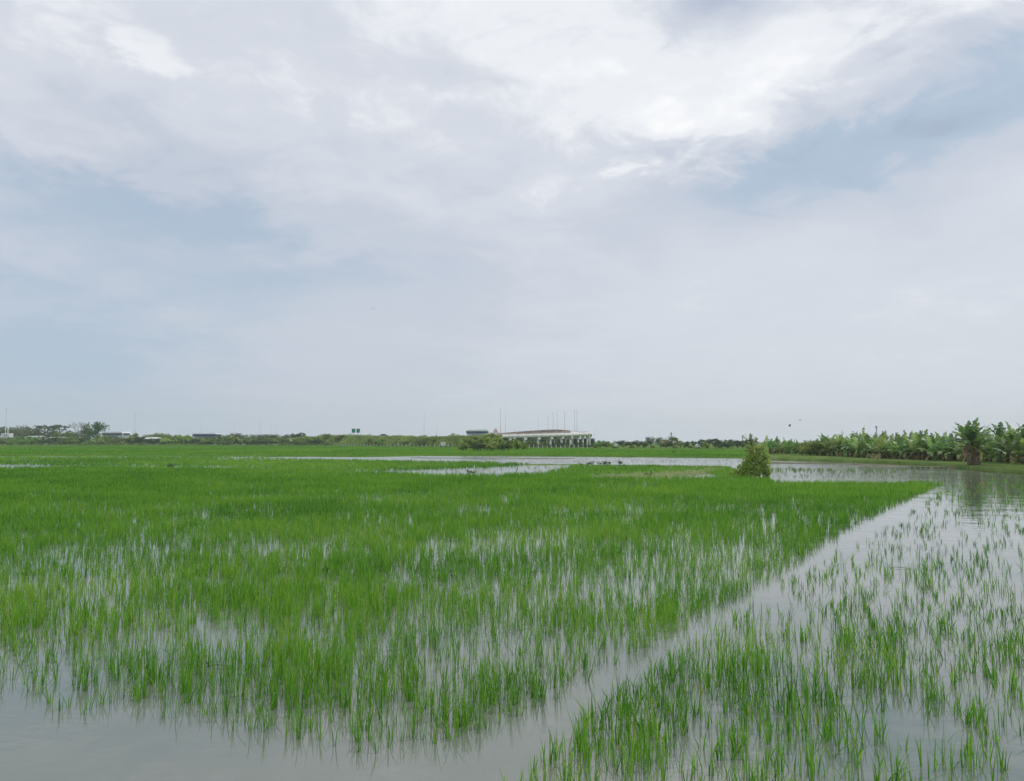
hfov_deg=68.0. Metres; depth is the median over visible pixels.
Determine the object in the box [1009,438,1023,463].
banana plant
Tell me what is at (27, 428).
tree
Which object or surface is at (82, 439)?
shrub
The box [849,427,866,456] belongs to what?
banana plant
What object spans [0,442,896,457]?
terrain
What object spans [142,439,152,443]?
shrub
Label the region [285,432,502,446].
ground cover
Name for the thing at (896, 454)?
banana plant
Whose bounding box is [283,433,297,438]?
tree
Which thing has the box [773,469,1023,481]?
rice stubble
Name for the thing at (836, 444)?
banana plant
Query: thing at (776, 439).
banana plant
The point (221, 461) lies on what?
rice crop
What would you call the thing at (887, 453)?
banana plant
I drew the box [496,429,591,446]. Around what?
curved viaduct
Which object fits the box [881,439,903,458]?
banana plant
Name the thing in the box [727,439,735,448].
tree
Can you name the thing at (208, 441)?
shrub
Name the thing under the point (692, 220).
sky
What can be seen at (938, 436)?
banana plant
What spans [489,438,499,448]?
shrub
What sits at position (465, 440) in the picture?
shrub
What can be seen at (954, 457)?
banana plant
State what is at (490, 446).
shrub
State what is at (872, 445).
banana plant
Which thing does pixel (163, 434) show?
shrub
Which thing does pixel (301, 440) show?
shrub
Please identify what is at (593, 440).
shrub
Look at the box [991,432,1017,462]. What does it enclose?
banana plant
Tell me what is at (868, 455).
banana plant
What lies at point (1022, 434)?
banana plant
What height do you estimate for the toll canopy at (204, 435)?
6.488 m
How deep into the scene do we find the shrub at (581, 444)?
215.47 m
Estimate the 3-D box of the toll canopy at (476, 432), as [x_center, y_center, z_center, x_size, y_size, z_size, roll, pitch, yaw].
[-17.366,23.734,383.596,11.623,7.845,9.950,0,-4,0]
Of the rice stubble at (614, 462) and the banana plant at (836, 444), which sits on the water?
the rice stubble at (614, 462)
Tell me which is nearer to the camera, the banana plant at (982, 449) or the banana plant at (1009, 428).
the banana plant at (1009, 428)
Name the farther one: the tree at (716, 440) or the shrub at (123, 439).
the shrub at (123, 439)
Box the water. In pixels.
[0,456,1023,780]
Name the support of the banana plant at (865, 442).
on the bank
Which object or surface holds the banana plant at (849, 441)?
on the bank
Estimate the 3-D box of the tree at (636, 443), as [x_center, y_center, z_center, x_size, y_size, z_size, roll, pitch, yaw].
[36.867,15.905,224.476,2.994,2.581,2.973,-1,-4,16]
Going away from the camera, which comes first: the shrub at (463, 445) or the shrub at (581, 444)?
the shrub at (463, 445)
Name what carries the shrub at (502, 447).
on the terrain at (657, 446)
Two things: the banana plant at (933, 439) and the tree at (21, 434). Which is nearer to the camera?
the banana plant at (933, 439)
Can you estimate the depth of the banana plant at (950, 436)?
67.96 m
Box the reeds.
[770,466,917,473]
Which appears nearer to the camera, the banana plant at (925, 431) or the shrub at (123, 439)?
the banana plant at (925, 431)
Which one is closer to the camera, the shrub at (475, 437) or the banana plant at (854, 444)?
the banana plant at (854, 444)
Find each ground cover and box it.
[0,442,332,445]
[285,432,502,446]
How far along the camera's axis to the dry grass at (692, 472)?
44.31 m
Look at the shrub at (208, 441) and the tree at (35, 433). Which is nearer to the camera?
the shrub at (208, 441)
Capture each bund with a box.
[416,457,572,458]
[524,464,730,466]
[769,462,954,467]
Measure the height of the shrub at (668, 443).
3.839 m
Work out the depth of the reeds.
51.02 m
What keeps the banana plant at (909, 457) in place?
on the bank
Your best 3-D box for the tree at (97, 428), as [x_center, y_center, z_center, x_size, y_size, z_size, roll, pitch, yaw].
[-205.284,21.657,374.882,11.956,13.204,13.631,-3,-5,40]
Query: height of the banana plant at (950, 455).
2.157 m
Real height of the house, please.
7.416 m
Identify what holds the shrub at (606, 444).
on the terrain at (657, 446)
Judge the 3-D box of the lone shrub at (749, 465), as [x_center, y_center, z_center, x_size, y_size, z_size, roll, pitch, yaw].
[13.527,3.756,43.198,2.583,2.702,1.041,0,-4,0]
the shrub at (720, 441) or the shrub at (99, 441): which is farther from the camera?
the shrub at (99, 441)
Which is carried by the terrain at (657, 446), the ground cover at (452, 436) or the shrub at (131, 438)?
the shrub at (131, 438)
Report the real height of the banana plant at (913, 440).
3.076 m
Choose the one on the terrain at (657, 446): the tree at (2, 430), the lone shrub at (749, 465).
the tree at (2, 430)
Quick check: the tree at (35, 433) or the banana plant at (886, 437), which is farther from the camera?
the tree at (35, 433)
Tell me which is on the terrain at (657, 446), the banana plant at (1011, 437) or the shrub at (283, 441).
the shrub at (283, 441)
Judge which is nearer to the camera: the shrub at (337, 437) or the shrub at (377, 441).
the shrub at (377, 441)
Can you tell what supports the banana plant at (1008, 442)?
on the bank
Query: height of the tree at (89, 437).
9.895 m
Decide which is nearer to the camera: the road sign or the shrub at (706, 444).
the shrub at (706, 444)
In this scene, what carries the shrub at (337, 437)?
on the embankment
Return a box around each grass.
[600,466,723,477]
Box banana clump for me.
[938,417,1005,464]
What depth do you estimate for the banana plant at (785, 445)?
103.91 m
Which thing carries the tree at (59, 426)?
on the terrain at (657, 446)
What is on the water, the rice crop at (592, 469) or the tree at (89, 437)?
the rice crop at (592, 469)
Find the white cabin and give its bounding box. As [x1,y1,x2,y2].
[1,426,12,437]
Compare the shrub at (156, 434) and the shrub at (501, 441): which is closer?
the shrub at (501, 441)
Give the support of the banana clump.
on the bank
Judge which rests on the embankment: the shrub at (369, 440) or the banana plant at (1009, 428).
the shrub at (369, 440)
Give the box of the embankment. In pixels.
[285,436,491,446]
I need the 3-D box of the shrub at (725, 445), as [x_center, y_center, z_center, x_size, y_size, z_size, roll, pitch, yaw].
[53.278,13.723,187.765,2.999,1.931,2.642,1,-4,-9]
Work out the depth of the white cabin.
357.96 m
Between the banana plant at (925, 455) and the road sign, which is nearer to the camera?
the banana plant at (925, 455)
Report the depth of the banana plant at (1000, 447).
59.88 m
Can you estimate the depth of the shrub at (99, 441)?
342.32 m
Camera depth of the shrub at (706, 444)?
187.47 m
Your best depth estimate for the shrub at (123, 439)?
348.41 m
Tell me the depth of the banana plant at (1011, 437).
59.42 m
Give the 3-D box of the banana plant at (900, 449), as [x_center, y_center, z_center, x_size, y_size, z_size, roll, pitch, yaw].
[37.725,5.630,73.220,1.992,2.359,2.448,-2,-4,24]
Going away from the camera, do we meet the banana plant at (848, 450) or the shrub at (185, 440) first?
the banana plant at (848, 450)
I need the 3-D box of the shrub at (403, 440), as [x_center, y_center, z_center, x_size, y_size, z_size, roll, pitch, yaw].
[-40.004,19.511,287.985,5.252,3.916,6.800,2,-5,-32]
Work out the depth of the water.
6.79 m
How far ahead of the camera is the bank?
65.07 m
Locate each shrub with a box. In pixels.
[5,439,14,443]
[12,436,23,443]
[19,436,39,443]
[37,437,58,444]
[47,432,69,438]
[53,437,68,444]
[54,440,66,445]
[65,436,78,443]
[77,438,89,444]
[95,439,105,444]
[108,439,119,444]
[116,438,131,444]
[124,433,137,444]
[133,436,145,443]
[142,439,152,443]
[143,433,165,437]
[150,438,160,444]
[152,433,169,438]
[158,437,172,443]
[172,434,189,443]
[177,436,188,443]
[203,438,218,444]
[216,435,229,441]
[220,436,233,443]
[228,435,241,443]
[241,436,252,443]
[257,436,270,443]
[265,440,276,444]
[277,438,290,443]
[292,437,307,444]
[300,436,314,443]
[312,440,322,444]
[321,433,332,438]
[333,434,346,439]
[364,438,373,443]
[372,439,384,443]
[399,437,407,443]
[419,437,432,444]
[457,441,469,450]
[458,438,472,448]
[468,435,478,449]
[470,443,484,450]
[472,438,487,450]
[483,437,490,449]
[485,443,495,449]
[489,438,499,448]
[497,437,506,450]
[497,444,508,449]
[505,440,513,449]
[511,438,522,449]
[520,442,527,449]
[575,442,585,447]
[579,438,595,444]
[593,440,604,446]
[601,441,612,446]
[661,436,682,446]
[701,442,709,447]
[715,440,727,448]
[722,442,732,447]
[727,434,771,476]
[791,443,802,454]
[794,440,823,453]
[798,441,831,455]
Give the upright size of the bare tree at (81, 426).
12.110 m
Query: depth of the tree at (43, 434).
397.65 m
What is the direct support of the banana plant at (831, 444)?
on the bank
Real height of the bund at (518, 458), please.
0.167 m
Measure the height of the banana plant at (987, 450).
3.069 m
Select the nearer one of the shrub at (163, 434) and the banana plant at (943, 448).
the banana plant at (943, 448)
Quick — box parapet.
[314,435,480,436]
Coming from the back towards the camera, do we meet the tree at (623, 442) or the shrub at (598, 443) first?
the tree at (623, 442)
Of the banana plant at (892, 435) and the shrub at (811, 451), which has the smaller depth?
the banana plant at (892, 435)
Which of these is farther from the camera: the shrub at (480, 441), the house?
the house
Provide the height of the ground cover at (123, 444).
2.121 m
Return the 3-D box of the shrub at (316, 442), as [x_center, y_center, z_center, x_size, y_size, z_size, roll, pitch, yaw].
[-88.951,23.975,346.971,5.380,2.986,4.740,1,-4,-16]
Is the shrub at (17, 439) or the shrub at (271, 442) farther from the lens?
the shrub at (17, 439)
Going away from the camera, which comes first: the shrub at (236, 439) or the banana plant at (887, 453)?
the banana plant at (887, 453)
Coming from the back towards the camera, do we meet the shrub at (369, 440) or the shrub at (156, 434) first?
the shrub at (156, 434)
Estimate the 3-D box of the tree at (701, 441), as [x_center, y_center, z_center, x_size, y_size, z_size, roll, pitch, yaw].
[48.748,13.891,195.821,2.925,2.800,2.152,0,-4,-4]
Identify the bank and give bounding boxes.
[770,451,1023,473]
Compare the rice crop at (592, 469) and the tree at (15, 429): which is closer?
the rice crop at (592, 469)
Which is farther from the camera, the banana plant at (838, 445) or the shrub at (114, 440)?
the shrub at (114, 440)
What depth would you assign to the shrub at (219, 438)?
362.06 m
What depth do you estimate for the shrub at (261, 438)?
345.65 m
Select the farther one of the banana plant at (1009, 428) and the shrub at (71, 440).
the shrub at (71, 440)
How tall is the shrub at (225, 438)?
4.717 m
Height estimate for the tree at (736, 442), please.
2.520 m
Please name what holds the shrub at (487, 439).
on the terrain at (657, 446)
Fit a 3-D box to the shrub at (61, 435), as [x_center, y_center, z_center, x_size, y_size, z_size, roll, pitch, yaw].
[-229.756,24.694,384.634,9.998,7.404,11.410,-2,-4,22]
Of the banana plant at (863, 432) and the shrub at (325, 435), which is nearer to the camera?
the banana plant at (863, 432)
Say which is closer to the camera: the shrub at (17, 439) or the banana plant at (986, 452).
the banana plant at (986, 452)
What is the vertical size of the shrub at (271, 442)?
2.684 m
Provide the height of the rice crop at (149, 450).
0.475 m
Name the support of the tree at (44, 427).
on the terrain at (657, 446)
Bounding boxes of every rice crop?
[0,445,800,456]
[0,455,565,473]
[0,464,943,753]
[498,478,1023,780]
[545,463,749,476]
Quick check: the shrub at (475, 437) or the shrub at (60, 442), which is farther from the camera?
the shrub at (60, 442)
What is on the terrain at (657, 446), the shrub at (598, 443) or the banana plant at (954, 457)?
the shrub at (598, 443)
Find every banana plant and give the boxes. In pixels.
[761,438,776,453]
[769,436,783,452]
[772,442,788,453]
[780,438,793,453]
[787,440,793,453]
[820,440,837,455]
[821,438,835,455]
[825,434,835,450]
[829,435,846,456]
[829,438,844,456]
[830,435,845,455]
[839,439,856,456]
[840,435,853,456]
[845,436,866,457]
[846,434,863,453]
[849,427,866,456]
[852,436,874,457]
[858,434,873,457]
[863,434,885,457]
[864,437,885,457]
[867,436,890,458]
[871,430,892,457]
[878,436,891,458]
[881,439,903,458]
[883,433,894,456]
[885,436,906,458]
[887,432,905,457]
[892,437,910,458]
[896,431,920,458]
[899,432,918,458]
[900,438,926,459]
[908,433,934,459]
[909,433,932,459]
[911,429,929,454]
[914,435,939,460]
[920,433,937,459]
[928,433,952,460]
[928,436,955,460]
[938,440,957,460]
[941,441,966,460]
[946,434,957,457]
[946,436,959,459]
[971,433,996,461]
[972,431,995,461]
[980,436,1002,461]
[986,422,1014,461]
[988,434,1017,462]
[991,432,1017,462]
[993,431,1021,463]
[997,432,1021,459]
[1000,421,1021,455]
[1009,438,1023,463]
[1010,422,1023,456]
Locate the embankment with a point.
(333, 439)
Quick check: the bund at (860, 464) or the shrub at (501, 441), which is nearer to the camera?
the bund at (860, 464)
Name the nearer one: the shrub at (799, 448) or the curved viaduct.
the shrub at (799, 448)
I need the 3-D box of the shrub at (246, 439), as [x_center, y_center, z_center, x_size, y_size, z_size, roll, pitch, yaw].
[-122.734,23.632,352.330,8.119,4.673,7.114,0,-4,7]
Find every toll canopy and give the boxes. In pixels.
[192,433,220,444]
[466,430,488,434]
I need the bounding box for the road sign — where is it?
[352,429,359,437]
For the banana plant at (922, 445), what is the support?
on the bank
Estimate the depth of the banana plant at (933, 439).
70.13 m
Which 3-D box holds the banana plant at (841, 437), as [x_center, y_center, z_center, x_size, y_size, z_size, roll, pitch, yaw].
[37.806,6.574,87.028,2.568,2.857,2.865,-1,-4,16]
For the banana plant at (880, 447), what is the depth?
76.03 m
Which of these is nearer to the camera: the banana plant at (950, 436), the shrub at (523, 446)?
the banana plant at (950, 436)
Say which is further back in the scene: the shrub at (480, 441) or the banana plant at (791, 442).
the shrub at (480, 441)
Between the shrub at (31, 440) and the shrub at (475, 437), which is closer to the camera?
the shrub at (475, 437)
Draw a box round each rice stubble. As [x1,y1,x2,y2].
[463,456,741,465]
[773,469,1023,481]
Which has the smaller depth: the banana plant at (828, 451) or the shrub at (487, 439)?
the banana plant at (828, 451)
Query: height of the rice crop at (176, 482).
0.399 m
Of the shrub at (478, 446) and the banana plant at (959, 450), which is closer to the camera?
the banana plant at (959, 450)
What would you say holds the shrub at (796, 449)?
on the bank
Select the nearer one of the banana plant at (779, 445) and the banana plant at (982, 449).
the banana plant at (982, 449)
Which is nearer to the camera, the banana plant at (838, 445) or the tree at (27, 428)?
the banana plant at (838, 445)
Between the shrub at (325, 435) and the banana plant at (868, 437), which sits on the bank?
the banana plant at (868, 437)
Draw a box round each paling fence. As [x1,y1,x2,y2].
[337,443,448,446]
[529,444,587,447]
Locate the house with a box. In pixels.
[102,432,129,444]
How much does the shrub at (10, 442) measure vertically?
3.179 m
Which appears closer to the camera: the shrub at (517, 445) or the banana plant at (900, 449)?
the banana plant at (900, 449)
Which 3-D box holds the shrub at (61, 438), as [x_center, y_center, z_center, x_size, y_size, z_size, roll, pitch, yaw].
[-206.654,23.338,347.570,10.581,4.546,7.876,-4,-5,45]
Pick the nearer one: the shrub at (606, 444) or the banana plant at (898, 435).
the banana plant at (898, 435)
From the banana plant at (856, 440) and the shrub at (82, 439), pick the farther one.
the shrub at (82, 439)
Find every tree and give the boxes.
[0,426,15,437]
[0,427,23,444]
[12,431,30,438]
[14,425,47,434]
[25,429,43,435]
[36,424,54,433]
[40,432,54,436]
[52,424,69,431]
[69,422,88,444]
[76,429,94,438]
[82,421,109,437]
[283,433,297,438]
[619,440,627,447]
[632,440,639,447]
[645,436,654,446]
[654,437,664,447]
[697,439,704,448]
[711,438,718,448]
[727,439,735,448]
[733,440,741,448]
[738,440,745,448]
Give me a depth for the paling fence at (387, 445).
284.83 m
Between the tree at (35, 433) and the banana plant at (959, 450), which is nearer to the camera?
the banana plant at (959, 450)
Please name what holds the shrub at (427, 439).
on the embankment
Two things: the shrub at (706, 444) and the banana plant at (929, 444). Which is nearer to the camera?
the banana plant at (929, 444)
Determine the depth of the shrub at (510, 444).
151.43 m
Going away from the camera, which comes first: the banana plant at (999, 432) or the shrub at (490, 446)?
the banana plant at (999, 432)
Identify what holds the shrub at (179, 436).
on the terrain at (657, 446)
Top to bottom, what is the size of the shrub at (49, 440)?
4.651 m
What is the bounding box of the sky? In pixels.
[0,0,1023,441]
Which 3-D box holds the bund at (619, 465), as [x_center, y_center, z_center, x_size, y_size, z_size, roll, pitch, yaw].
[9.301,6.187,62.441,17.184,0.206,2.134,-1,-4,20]
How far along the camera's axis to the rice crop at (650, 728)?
5.89 m
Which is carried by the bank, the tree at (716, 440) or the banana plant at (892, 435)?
the banana plant at (892, 435)
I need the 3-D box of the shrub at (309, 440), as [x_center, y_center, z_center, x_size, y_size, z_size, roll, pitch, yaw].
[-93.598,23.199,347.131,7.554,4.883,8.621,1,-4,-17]
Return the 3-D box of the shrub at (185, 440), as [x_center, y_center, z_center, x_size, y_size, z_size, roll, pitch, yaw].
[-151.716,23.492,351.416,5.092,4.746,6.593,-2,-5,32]
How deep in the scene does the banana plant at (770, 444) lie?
104.27 m
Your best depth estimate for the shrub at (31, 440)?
346.26 m
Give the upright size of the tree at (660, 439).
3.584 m
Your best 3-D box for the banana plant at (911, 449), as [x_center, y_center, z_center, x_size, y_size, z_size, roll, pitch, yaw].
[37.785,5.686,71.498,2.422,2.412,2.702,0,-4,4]
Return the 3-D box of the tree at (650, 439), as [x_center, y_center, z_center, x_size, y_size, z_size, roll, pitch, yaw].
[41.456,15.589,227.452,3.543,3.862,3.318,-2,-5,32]
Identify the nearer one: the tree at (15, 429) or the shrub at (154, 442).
the shrub at (154, 442)
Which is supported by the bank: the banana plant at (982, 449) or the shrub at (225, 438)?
the banana plant at (982, 449)
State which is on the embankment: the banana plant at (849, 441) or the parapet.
the parapet
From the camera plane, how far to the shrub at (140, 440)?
347.64 m
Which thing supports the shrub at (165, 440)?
on the terrain at (657, 446)
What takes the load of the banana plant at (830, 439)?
on the bank
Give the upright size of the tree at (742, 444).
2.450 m

